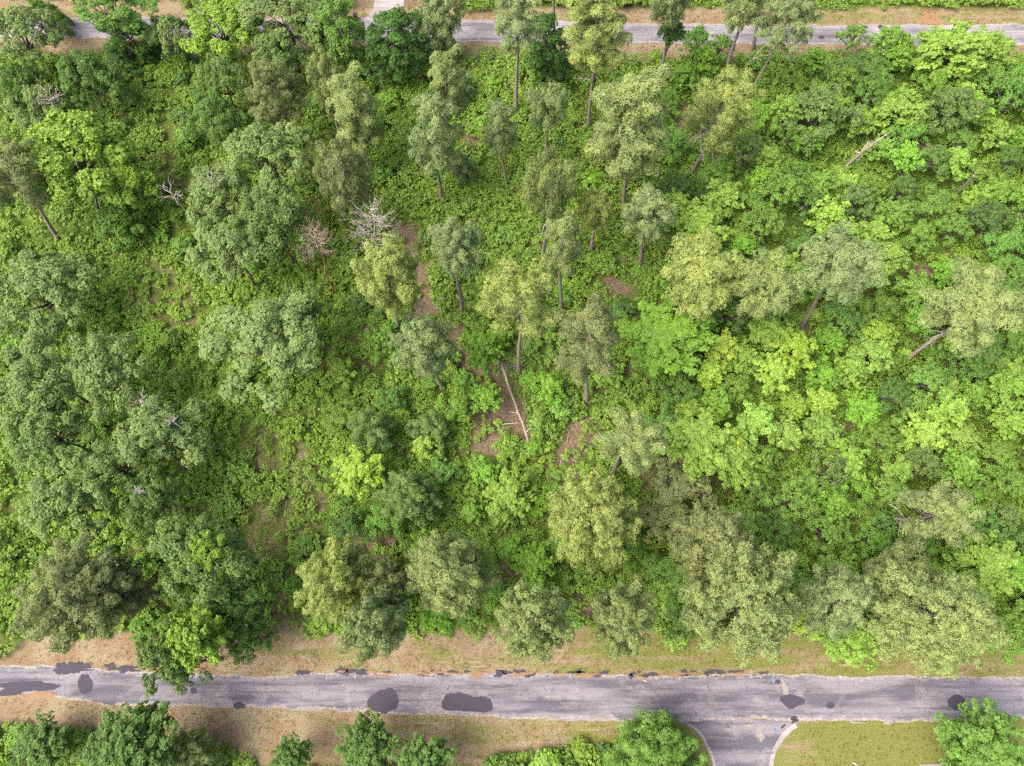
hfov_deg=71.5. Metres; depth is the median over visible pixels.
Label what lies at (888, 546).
young tree
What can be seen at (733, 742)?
side road
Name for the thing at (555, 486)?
broadleaf tree
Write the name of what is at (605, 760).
shrub
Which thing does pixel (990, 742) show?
broadleaf tree
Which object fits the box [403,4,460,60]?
pine tree
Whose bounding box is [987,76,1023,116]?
young tree
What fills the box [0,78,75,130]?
broadleaf tree
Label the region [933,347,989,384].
young tree
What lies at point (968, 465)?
young tree
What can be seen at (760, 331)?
young tree
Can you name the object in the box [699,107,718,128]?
young tree
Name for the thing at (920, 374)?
young tree
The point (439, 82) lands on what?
pine tree
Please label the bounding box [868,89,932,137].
broadleaf tree
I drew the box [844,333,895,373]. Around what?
young tree
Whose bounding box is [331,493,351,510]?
shrub
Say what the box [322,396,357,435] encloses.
young tree
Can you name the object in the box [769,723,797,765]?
curb
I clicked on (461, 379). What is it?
shrub
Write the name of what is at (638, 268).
shrub
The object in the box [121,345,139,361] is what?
shrub
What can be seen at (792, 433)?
young tree
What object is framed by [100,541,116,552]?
shrub
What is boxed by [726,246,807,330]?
pine tree
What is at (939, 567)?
young tree
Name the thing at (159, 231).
shrub
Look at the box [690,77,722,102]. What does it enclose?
young tree
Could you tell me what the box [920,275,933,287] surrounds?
shrub
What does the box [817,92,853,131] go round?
young tree
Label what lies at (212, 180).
dead treetop
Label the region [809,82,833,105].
young tree
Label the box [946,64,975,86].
young tree
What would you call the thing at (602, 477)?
young tree
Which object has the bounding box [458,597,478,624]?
shrub
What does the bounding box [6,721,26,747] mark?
shrub
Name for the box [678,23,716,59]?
young tree
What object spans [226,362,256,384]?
shrub
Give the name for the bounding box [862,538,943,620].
pine tree
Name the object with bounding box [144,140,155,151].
shrub
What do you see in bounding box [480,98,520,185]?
pine tree
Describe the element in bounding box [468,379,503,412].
broadleaf tree
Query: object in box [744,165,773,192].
young tree
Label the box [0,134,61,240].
pine tree
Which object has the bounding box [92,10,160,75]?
broadleaf tree
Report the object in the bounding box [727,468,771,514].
young tree
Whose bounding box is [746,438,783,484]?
young tree
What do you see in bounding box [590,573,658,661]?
pine tree
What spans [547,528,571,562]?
young tree
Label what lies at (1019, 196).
young tree
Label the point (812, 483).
young tree
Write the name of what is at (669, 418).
young tree
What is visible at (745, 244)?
young tree
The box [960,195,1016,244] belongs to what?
young tree
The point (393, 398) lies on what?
young tree
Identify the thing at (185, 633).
broadleaf tree
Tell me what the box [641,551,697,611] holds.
broadleaf tree
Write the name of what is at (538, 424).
shrub
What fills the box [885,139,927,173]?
young tree
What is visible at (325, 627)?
shrub
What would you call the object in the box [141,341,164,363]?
shrub
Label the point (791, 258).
young tree
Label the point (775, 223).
young tree
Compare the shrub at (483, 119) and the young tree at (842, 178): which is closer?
the young tree at (842, 178)
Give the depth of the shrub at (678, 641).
92.08 m
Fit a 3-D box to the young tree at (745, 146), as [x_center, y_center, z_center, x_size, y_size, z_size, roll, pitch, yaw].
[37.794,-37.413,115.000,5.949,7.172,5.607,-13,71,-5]
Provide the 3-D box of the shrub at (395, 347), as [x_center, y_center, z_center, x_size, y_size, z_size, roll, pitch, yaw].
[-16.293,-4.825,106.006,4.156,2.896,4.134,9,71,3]
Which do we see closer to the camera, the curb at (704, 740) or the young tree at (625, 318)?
the curb at (704, 740)
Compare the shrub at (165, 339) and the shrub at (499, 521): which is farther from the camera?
the shrub at (165, 339)
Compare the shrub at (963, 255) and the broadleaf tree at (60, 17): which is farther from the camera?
the broadleaf tree at (60, 17)
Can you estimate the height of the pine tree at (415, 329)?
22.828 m
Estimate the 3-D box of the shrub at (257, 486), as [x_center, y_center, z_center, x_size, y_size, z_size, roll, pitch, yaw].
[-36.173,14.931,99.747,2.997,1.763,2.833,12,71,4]
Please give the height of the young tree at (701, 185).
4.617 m
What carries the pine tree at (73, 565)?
on the ground at (318, 728)
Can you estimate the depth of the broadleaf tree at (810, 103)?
112.58 m
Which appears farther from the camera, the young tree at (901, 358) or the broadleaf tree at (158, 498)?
the young tree at (901, 358)
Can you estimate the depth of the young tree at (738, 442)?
96.02 m
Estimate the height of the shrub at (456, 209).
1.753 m
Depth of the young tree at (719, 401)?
99.02 m
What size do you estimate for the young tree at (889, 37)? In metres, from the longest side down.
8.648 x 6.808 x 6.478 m
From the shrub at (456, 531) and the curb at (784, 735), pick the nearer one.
the curb at (784, 735)
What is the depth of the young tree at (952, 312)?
104.15 m
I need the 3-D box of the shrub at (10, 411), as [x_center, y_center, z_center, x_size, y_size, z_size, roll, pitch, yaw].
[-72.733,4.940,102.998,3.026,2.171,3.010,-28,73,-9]
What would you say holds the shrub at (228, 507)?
on the ground at (318, 728)
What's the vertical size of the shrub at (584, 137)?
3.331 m
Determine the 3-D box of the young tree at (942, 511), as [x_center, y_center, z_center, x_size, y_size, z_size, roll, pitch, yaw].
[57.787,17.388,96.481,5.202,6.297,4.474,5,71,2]
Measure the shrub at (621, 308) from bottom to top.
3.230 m
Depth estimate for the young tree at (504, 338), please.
104.78 m
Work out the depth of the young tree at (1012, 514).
94.52 m
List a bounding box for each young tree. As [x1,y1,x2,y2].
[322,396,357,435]
[325,357,356,387]
[325,506,371,543]
[329,448,353,474]
[363,323,397,363]
[364,411,395,435]
[364,502,403,538]
[376,385,406,410]
[392,578,413,605]
[410,526,435,551]
[412,431,440,462]
[419,598,454,634]
[420,373,444,396]
[420,451,463,490]
[435,384,479,422]
[460,499,485,524]
[468,454,501,485]
[471,565,516,610]
[487,323,513,348]
[498,533,527,560]
[515,337,537,356]
[522,484,559,517]
[524,437,544,455]
[530,371,566,406]
[536,579,560,598]
[545,462,566,485]
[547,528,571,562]
[562,367,594,396]
[590,356,625,387]
[593,469,611,506]
[606,454,618,465]
[615,315,641,348]
[617,0,631,6]
[620,526,648,572]
[624,499,650,528]
[641,362,671,384]
[643,404,683,448]
[648,574,680,613]
[649,167,695,201]
[649,369,703,410]
[653,260,687,289]
[654,87,681,122]
[657,125,694,163]
[663,187,692,227]
[665,605,693,639]
[669,60,698,90]
[670,398,702,421]
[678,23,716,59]
[678,167,694,180]
[683,175,708,204]
[685,152,699,163]
[686,336,714,362]
[689,45,720,78]
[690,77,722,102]
[693,359,726,387]
[694,154,735,191]
[694,310,719,335]
[696,385,733,424]
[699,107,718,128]
[701,177,745,218]
[704,327,738,365]
[711,33,736,59]
[711,246,739,278]
[713,287,751,334]
[716,373,753,404]
[722,338,766,375]
[725,132,764,167]
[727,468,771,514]
[727,504,770,554]
[728,234,755,259]
[728,426,752,451]
[733,400,778,441]
[734,264,761,294]
[737,100,779,136]
[738,191,768,220]
[741,201,786,240]
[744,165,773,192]
[745,55,766,74]
[746,308,794,351]
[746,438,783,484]
[752,78,769,88]
[753,145,784,170]
[753,351,795,395]
[754,505,802,548]
[757,167,804,209]
[759,475,820,526]
[766,251,801,271]
[766,288,781,312]
[766,415,807,450]
[766,534,810,571]
[769,325,818,378]
[771,50,783,60]
[771,93,804,127]
[775,121,801,153]
[775,390,808,422]
[776,566,821,603]
[781,262,822,303]
[782,158,812,189]
[785,227,820,264]
[788,188,827,221]
[789,464,819,499]
[792,327,805,349]
[793,125,826,158]
[793,595,833,641]
[796,166,836,202]
[798,46,825,76]
[801,408,845,448]
[802,510,854,554]
[803,194,850,238]
[804,354,843,391]
[804,449,851,494]
[805,386,838,416]
[807,307,821,319]
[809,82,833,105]
[811,285,827,297]
[815,322,848,355]
[816,480,855,522]
[816,550,865,582]
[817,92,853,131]
[819,436,870,483]
[821,624,899,673]
[822,303,866,344]
[825,65,859,94]
[825,619,875,663]
[830,170,859,197]
[831,163,843,176]
[832,216,869,243]
[833,351,873,388]
[834,22,871,56]
[840,181,873,221]
[842,103,877,137]
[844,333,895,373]
[844,390,883,429]
[844,516,893,558]
[846,468,879,508]
[847,154,862,168]
[849,605,875,640]
[851,172,890,206]
[852,78,888,112]
[853,316,900,347]
[855,62,894,97]
[857,289,901,325]
[857,421,903,460]
[859,216,896,247]
[863,259,895,290]
[864,133,896,162]
[868,24,905,64]
[868,196,913,233]
[870,242,911,274]
[874,373,913,413]
[874,475,908,510]
[879,351,909,376]
[880,451,915,485]
[881,39,911,75]
[884,83,921,114]
[884,542,927,564]
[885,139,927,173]
[885,172,922,203]
[889,119,929,149]
[890,384,938,431]
[891,269,935,311]
[894,515,937,559]
[895,411,949,455]
[897,32,915,56]
[897,347,911,358]
[898,218,937,255]
[901,302,939,335]
[904,114,927,137]
[904,446,947,478]
[906,357,951,401]
[909,183,956,228]
[914,143,953,178]
[917,68,951,99]
[921,344,939,360]
[924,385,971,434]
[926,493,960,521]
[927,557,956,577]
[929,256,961,289]
[930,375,959,398]
[930,528,960,565]
[933,146,976,181]
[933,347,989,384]
[933,447,985,489]
[937,329,976,359]
[938,210,974,246]
[940,422,981,455]
[941,271,981,306]
[942,303,976,327]
[943,489,989,527]
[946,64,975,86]
[947,126,980,152]
[953,81,983,112]
[953,507,1016,559]
[954,90,995,128]
[954,560,992,601]
[955,378,988,409]
[957,474,1002,506]
[958,184,994,221]
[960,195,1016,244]
[966,324,995,347]
[966,333,1006,374]
[967,166,983,181]
[967,260,1010,283]
[968,60,1011,95]
[972,625,999,655]
[976,278,1021,306]
[976,434,1016,473]
[977,33,1006,57]
[977,116,1015,149]
[978,173,1019,204]
[982,36,1017,75]
[983,223,1023,263]
[983,369,1023,411]
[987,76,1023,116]
[987,403,1023,439]
[987,460,1023,497]
[987,499,1021,533]
[988,355,1023,393]
[988,606,1023,664]
[990,61,1023,96]
[992,326,1023,361]
[994,254,1023,285]
[995,143,1023,174]
[996,522,1023,567]
[998,547,1023,592]
[1002,220,1023,258]
[1004,308,1023,336]
[1005,579,1023,617]
[1006,201,1023,230]
[1007,125,1023,150]
[1009,185,1023,211]
[1010,394,1023,415]
[1013,278,1023,309]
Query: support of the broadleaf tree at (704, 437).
on the ground at (318, 728)
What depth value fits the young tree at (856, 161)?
116.75 m
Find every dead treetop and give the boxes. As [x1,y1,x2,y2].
[33,77,64,111]
[127,386,157,411]
[155,179,185,210]
[164,414,220,450]
[202,167,226,200]
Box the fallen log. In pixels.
[500,363,529,442]
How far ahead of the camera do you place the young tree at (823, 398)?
100.33 m
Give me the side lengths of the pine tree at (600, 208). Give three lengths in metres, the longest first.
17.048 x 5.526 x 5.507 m
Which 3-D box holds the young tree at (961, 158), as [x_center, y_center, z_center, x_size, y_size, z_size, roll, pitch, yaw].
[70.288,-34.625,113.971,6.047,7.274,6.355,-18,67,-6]
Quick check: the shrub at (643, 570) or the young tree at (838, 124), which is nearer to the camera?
the shrub at (643, 570)
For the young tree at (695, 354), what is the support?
on the ground at (318, 728)
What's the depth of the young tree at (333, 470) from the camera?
98.87 m
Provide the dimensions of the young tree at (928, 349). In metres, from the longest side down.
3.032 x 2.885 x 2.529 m
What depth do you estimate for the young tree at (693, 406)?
99.40 m
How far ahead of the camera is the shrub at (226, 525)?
96.88 m
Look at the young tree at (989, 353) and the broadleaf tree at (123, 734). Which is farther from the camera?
the young tree at (989, 353)
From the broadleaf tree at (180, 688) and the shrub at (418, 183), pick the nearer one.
the broadleaf tree at (180, 688)
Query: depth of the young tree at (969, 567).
91.67 m
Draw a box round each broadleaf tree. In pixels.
[0,3,65,79]
[0,56,51,111]
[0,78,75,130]
[0,249,101,338]
[0,332,89,424]
[0,395,98,473]
[8,710,79,765]
[17,449,117,546]
[18,108,135,208]
[22,0,74,40]
[56,48,136,110]
[61,331,149,422]
[70,699,179,765]
[71,0,159,57]
[75,439,161,503]
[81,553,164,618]
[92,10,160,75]
[92,204,146,251]
[96,158,163,224]
[112,393,211,471]
[118,464,189,542]
[133,615,197,697]
[143,13,192,60]
[145,511,259,607]
[153,601,236,673]
[157,642,222,694]
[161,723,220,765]
[178,0,264,57]
[178,87,248,146]
[184,214,264,288]
[184,529,256,571]
[185,162,265,239]
[192,52,253,110]
[197,291,322,414]
[206,569,281,641]
[223,121,315,198]
[224,613,279,664]
[235,0,332,58]
[237,178,316,267]
[250,28,313,82]
[268,732,315,765]
[274,281,333,340]
[291,3,355,49]
[315,0,366,72]
[331,444,386,499]
[334,707,401,765]
[363,4,426,84]
[389,730,460,765]
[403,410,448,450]
[462,330,503,373]
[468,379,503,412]
[481,466,536,522]
[511,541,556,588]
[523,11,571,88]
[540,479,565,521]
[604,705,708,765]
[617,294,721,376]
[635,492,700,543]
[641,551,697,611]
[648,444,717,524]
[657,22,685,80]
[660,407,741,481]
[671,196,733,249]
[718,430,764,490]
[770,82,865,153]
[818,48,888,98]
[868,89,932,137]
[905,18,1004,78]
[920,84,988,134]
[933,696,1023,765]
[942,529,1020,596]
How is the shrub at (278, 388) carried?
on the ground at (318, 728)
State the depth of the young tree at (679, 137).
114.85 m
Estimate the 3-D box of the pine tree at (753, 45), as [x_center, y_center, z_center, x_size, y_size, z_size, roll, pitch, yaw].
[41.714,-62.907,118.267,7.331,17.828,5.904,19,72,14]
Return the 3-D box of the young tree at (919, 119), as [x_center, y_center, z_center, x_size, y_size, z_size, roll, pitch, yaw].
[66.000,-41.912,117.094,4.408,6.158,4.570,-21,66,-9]
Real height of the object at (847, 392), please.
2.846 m
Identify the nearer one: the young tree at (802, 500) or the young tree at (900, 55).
the young tree at (802, 500)
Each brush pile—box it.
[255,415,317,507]
[467,406,511,445]
[491,354,523,383]
[548,422,602,476]
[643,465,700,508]
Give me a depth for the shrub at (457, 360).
104.90 m
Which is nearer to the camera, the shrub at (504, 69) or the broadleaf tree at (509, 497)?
the broadleaf tree at (509, 497)
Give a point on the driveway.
(382, 5)
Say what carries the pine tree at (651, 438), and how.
on the ground at (318, 728)
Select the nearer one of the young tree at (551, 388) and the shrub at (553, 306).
the young tree at (551, 388)
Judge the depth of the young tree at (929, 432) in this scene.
97.32 m
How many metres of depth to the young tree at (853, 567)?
92.63 m
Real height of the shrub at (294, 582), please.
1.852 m
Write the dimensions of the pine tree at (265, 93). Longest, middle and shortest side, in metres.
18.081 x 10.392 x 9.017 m
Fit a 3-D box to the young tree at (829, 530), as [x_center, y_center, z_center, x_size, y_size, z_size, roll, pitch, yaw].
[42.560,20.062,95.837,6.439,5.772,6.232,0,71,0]
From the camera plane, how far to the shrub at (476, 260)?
111.04 m
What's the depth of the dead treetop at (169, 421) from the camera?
88.47 m
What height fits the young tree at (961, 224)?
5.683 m
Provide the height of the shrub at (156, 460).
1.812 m
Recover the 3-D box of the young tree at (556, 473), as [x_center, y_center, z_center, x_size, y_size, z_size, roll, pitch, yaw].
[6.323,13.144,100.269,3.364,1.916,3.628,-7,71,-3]
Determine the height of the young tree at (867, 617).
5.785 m
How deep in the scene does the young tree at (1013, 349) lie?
102.76 m
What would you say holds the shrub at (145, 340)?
on the ground at (318, 728)
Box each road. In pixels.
[0,17,1023,45]
[0,662,1023,741]
[687,720,802,765]
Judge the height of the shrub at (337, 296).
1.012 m
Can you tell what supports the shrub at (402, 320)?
on the ground at (318, 728)
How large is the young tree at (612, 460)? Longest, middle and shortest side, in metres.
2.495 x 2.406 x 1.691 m
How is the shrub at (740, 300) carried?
on the ground at (318, 728)
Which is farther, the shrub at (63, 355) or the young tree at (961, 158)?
the young tree at (961, 158)
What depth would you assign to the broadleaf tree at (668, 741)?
82.89 m
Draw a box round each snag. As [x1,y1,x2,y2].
[843,131,890,167]
[956,170,978,194]
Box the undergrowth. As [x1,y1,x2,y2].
[0,0,1023,765]
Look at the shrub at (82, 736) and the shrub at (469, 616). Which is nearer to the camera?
the shrub at (82, 736)
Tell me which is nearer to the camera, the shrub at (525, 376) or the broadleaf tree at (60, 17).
the shrub at (525, 376)
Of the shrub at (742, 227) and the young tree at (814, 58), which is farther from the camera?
the young tree at (814, 58)
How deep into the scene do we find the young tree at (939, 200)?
110.37 m
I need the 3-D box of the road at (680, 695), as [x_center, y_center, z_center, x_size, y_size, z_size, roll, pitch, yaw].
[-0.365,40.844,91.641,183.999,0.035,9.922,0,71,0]
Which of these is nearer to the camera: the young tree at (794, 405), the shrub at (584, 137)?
the young tree at (794, 405)
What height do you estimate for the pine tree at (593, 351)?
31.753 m
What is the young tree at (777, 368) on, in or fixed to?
on the ground at (318, 728)
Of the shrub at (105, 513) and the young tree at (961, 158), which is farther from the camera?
the young tree at (961, 158)
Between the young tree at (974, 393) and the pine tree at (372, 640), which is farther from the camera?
the young tree at (974, 393)
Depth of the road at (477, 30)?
127.66 m
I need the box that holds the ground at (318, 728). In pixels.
[0,0,1023,765]
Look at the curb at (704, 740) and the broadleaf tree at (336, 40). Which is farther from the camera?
the broadleaf tree at (336, 40)
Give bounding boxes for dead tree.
[131,486,187,509]
[294,216,335,294]
[308,193,325,222]
[340,193,405,256]
[398,295,431,319]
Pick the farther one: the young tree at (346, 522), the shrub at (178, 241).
the shrub at (178, 241)
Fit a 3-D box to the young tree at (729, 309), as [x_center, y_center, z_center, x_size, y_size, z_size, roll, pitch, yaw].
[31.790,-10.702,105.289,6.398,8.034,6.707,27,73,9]
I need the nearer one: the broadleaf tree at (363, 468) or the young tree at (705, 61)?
the broadleaf tree at (363, 468)
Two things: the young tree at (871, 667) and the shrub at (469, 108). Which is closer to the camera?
the young tree at (871, 667)
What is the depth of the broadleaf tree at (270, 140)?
102.44 m
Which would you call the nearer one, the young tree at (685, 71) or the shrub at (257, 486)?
the shrub at (257, 486)
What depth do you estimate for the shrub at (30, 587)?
94.71 m
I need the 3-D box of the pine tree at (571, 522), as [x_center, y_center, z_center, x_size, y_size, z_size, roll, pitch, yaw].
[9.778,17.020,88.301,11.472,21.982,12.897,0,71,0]
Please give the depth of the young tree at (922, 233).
109.15 m
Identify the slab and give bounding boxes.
[919,764,940,765]
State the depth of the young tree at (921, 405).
98.61 m
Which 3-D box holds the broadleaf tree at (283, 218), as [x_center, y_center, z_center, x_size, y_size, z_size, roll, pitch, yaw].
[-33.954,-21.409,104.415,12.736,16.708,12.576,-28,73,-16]
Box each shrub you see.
[0,236,19,263]
[0,325,16,344]
[0,473,7,489]
[0,526,16,551]
[0,544,26,575]
[0,754,11,765]
[1,336,26,357]
[1,406,15,425]
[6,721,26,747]
[24,459,45,479]
[26,575,59,598]
[32,294,53,312]
[43,421,72,445]
[47,211,60,221]
[47,543,70,562]
[57,351,90,374]
[73,253,94,267]
[74,725,92,743]
[81,187,100,202]
[89,416,105,431]
[93,104,113,120]
[95,494,123,521]
[97,319,118,337]
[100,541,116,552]
[106,303,120,314]
[108,117,132,136]
[110,472,141,501]
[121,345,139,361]
[127,609,162,640]
[132,551,159,576]
[135,99,155,112]
[135,322,161,344]
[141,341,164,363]
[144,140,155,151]
[144,444,167,462]
[146,224,169,244]
[155,581,167,597]
[156,175,169,189]
[156,388,171,400]
[158,328,184,348]
[165,365,192,388]
[170,108,184,121]
[171,233,194,253]
[173,52,190,70]
[173,70,188,86]
[174,126,200,150]
[192,400,219,425]
[199,345,211,361]
[202,452,225,475]
[208,515,232,544]
[214,492,244,518]
[215,562,225,576]
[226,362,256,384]
[227,459,256,486]
[230,271,242,282]
[241,252,265,270]
[242,479,264,497]
[255,411,270,425]
[260,211,284,227]
[260,282,273,292]
[270,375,289,393]
[275,414,306,442]
[281,574,302,597]
[290,234,301,247]
[290,534,312,558]
[295,170,319,191]
[303,378,318,393]
[307,96,324,115]
[308,212,331,233]
[309,610,335,634]
[329,315,344,330]
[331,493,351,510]
[333,197,361,220]
[333,291,342,300]
[336,251,363,275]
[346,290,370,313]
[361,81,374,91]
[370,160,392,183]
[373,303,389,319]
[376,113,389,129]
[379,87,398,106]
[386,311,412,333]
[388,342,407,361]
[391,409,414,433]
[392,455,406,466]
[393,198,406,211]
[403,143,418,163]
[413,191,429,205]
[414,174,433,190]
[416,228,431,242]
[428,409,450,438]
[438,291,452,305]
[440,172,459,188]
[442,258,464,282]
[442,499,460,521]
[443,348,461,369]
[443,526,469,543]
[444,201,463,219]
[450,367,475,387]
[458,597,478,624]
[460,102,478,119]
[465,171,490,192]
[468,230,482,247]
[470,87,484,101]
[473,255,484,267]
[474,115,487,133]
[482,752,513,765]
[485,76,503,93]
[485,507,513,527]
[493,224,514,243]
[497,433,522,460]
[500,63,513,77]
[510,246,525,257]
[519,368,538,387]
[524,465,538,481]
[529,318,557,345]
[529,410,555,438]
[529,748,561,765]
[540,303,561,320]
[549,397,575,421]
[551,136,567,151]
[552,283,570,298]
[556,570,569,584]
[561,757,577,765]
[570,616,583,629]
[570,736,594,763]
[579,131,591,145]
[579,223,590,238]
[581,167,607,187]
[594,251,617,273]
[595,741,610,762]
[607,69,626,86]
[610,298,635,321]
[613,241,624,252]
[631,164,650,182]
[634,263,651,280]
[637,563,650,578]
[641,446,665,466]
[659,617,693,654]
[732,223,750,238]
[738,295,756,314]
[748,132,770,150]
[752,44,774,60]
[752,93,770,105]
[757,249,775,266]
[772,379,794,399]
[779,201,792,210]
[795,360,804,373]
[817,55,832,71]
[840,429,867,453]
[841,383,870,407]
[842,338,852,351]
[850,498,868,517]
[862,420,879,434]
[867,541,881,557]
[870,508,902,539]
[909,69,932,85]
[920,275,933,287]
[958,253,970,262]
[965,118,986,131]
[998,611,1023,647]
[1008,153,1022,169]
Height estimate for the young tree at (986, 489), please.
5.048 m
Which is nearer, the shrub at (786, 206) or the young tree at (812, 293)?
the young tree at (812, 293)
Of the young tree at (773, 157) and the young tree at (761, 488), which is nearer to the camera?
the young tree at (761, 488)
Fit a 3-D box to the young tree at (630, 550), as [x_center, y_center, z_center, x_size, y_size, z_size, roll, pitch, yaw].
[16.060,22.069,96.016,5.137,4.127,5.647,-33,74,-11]
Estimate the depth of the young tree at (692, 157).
117.29 m
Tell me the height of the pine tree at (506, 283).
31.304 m
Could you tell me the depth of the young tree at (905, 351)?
105.41 m
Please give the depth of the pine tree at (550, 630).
73.76 m
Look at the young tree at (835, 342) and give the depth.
103.36 m
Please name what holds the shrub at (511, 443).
on the ground at (318, 728)
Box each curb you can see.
[679,721,715,765]
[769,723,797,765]
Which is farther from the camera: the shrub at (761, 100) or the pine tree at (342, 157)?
the shrub at (761, 100)
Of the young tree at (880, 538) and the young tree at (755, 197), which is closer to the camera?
the young tree at (880, 538)
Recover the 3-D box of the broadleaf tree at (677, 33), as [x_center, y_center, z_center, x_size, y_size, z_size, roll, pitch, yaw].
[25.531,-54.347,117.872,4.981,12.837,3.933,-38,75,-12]
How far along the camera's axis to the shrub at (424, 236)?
112.06 m
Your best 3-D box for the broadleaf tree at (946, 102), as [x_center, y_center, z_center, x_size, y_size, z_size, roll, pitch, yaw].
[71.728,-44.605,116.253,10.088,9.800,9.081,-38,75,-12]
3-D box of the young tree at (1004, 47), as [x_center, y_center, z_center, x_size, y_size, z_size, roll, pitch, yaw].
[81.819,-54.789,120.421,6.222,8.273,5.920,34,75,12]
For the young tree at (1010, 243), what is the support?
on the ground at (318, 728)
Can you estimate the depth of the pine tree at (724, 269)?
94.95 m
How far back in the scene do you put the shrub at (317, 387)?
104.88 m
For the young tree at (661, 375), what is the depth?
102.23 m
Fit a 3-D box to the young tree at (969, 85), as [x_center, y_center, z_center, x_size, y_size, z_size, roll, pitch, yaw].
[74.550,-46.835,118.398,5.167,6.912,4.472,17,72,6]
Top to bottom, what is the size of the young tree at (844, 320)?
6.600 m
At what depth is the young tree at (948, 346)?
104.56 m
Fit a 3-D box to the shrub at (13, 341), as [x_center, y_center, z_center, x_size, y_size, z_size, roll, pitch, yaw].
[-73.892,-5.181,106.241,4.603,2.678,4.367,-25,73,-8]
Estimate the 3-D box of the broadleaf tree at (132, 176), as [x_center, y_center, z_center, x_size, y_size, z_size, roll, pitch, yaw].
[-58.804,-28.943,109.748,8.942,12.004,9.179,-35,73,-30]
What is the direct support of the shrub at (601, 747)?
on the ground at (318, 728)
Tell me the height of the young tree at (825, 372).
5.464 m
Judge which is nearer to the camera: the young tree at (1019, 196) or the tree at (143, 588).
the tree at (143, 588)
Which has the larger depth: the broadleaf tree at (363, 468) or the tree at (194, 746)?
the broadleaf tree at (363, 468)
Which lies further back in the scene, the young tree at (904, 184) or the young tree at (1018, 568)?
the young tree at (904, 184)
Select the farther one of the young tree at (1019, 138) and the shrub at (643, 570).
the young tree at (1019, 138)
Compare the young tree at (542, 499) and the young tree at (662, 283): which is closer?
the young tree at (542, 499)
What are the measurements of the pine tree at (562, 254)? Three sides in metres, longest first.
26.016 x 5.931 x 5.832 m
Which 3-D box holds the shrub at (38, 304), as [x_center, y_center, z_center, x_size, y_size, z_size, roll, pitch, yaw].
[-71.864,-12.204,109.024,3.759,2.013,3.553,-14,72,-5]
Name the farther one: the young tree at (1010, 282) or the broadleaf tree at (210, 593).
the young tree at (1010, 282)
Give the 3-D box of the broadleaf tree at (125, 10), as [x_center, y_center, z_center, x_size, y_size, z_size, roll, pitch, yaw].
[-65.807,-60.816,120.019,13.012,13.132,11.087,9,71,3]
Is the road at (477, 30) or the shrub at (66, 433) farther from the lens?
the road at (477, 30)
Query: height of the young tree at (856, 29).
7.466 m
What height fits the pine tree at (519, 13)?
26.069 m
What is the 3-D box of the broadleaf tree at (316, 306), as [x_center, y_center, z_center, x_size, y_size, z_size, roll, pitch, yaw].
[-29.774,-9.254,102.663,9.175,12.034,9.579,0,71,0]
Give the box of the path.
[919,8,942,23]
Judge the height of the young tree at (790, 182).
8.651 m
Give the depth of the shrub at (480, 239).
111.67 m
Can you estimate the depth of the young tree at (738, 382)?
101.15 m
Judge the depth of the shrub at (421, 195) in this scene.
114.77 m
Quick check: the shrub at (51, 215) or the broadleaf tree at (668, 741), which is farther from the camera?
the shrub at (51, 215)
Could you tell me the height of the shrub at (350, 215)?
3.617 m
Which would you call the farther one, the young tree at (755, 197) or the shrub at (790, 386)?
the young tree at (755, 197)
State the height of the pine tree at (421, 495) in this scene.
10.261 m
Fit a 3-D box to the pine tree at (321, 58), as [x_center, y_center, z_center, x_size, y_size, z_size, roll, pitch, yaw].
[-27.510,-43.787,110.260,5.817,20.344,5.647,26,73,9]
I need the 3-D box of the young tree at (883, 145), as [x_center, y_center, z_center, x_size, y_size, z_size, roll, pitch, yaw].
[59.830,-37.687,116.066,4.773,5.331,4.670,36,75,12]
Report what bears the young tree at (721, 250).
on the ground at (318, 728)
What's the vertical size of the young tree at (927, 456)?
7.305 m
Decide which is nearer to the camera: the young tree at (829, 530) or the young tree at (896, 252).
the young tree at (829, 530)
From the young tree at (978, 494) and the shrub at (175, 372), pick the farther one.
the shrub at (175, 372)
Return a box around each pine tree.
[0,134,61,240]
[8,533,137,654]
[244,56,310,131]
[293,532,375,624]
[305,43,344,139]
[313,137,374,234]
[325,59,384,166]
[334,582,409,666]
[346,406,395,453]
[349,231,420,327]
[359,553,413,608]
[372,469,444,530]
[386,316,459,391]
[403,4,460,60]
[404,529,500,618]
[407,90,462,202]
[414,0,467,50]
[426,215,483,313]
[427,43,469,160]
[443,67,474,102]
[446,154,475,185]
[475,256,557,373]
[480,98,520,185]
[493,0,545,110]
[494,579,576,662]
[520,145,579,253]
[526,79,567,150]
[540,210,584,309]
[547,465,643,573]
[552,0,555,63]
[553,290,621,404]
[560,0,632,128]
[575,187,613,251]
[583,63,673,210]
[584,121,618,162]
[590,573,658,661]
[594,407,669,477]
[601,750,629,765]
[619,180,677,264]
[649,0,691,80]
[660,225,747,320]
[668,502,758,584]
[677,530,805,667]
[680,64,766,175]
[721,0,767,75]
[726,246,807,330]
[750,0,824,88]
[750,3,761,50]
[788,561,874,641]
[798,220,887,328]
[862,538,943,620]
[863,556,1012,679]
[887,476,986,549]
[908,256,1023,359]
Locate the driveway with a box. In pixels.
[360,0,403,19]
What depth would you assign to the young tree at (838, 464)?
95.18 m
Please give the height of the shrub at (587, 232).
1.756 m
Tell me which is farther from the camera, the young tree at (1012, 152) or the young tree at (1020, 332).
the young tree at (1012, 152)
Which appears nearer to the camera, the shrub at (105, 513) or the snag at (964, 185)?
the shrub at (105, 513)
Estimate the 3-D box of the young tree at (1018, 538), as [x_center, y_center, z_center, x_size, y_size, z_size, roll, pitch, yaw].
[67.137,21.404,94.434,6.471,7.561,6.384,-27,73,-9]
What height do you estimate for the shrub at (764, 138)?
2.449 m
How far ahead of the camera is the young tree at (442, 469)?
98.03 m

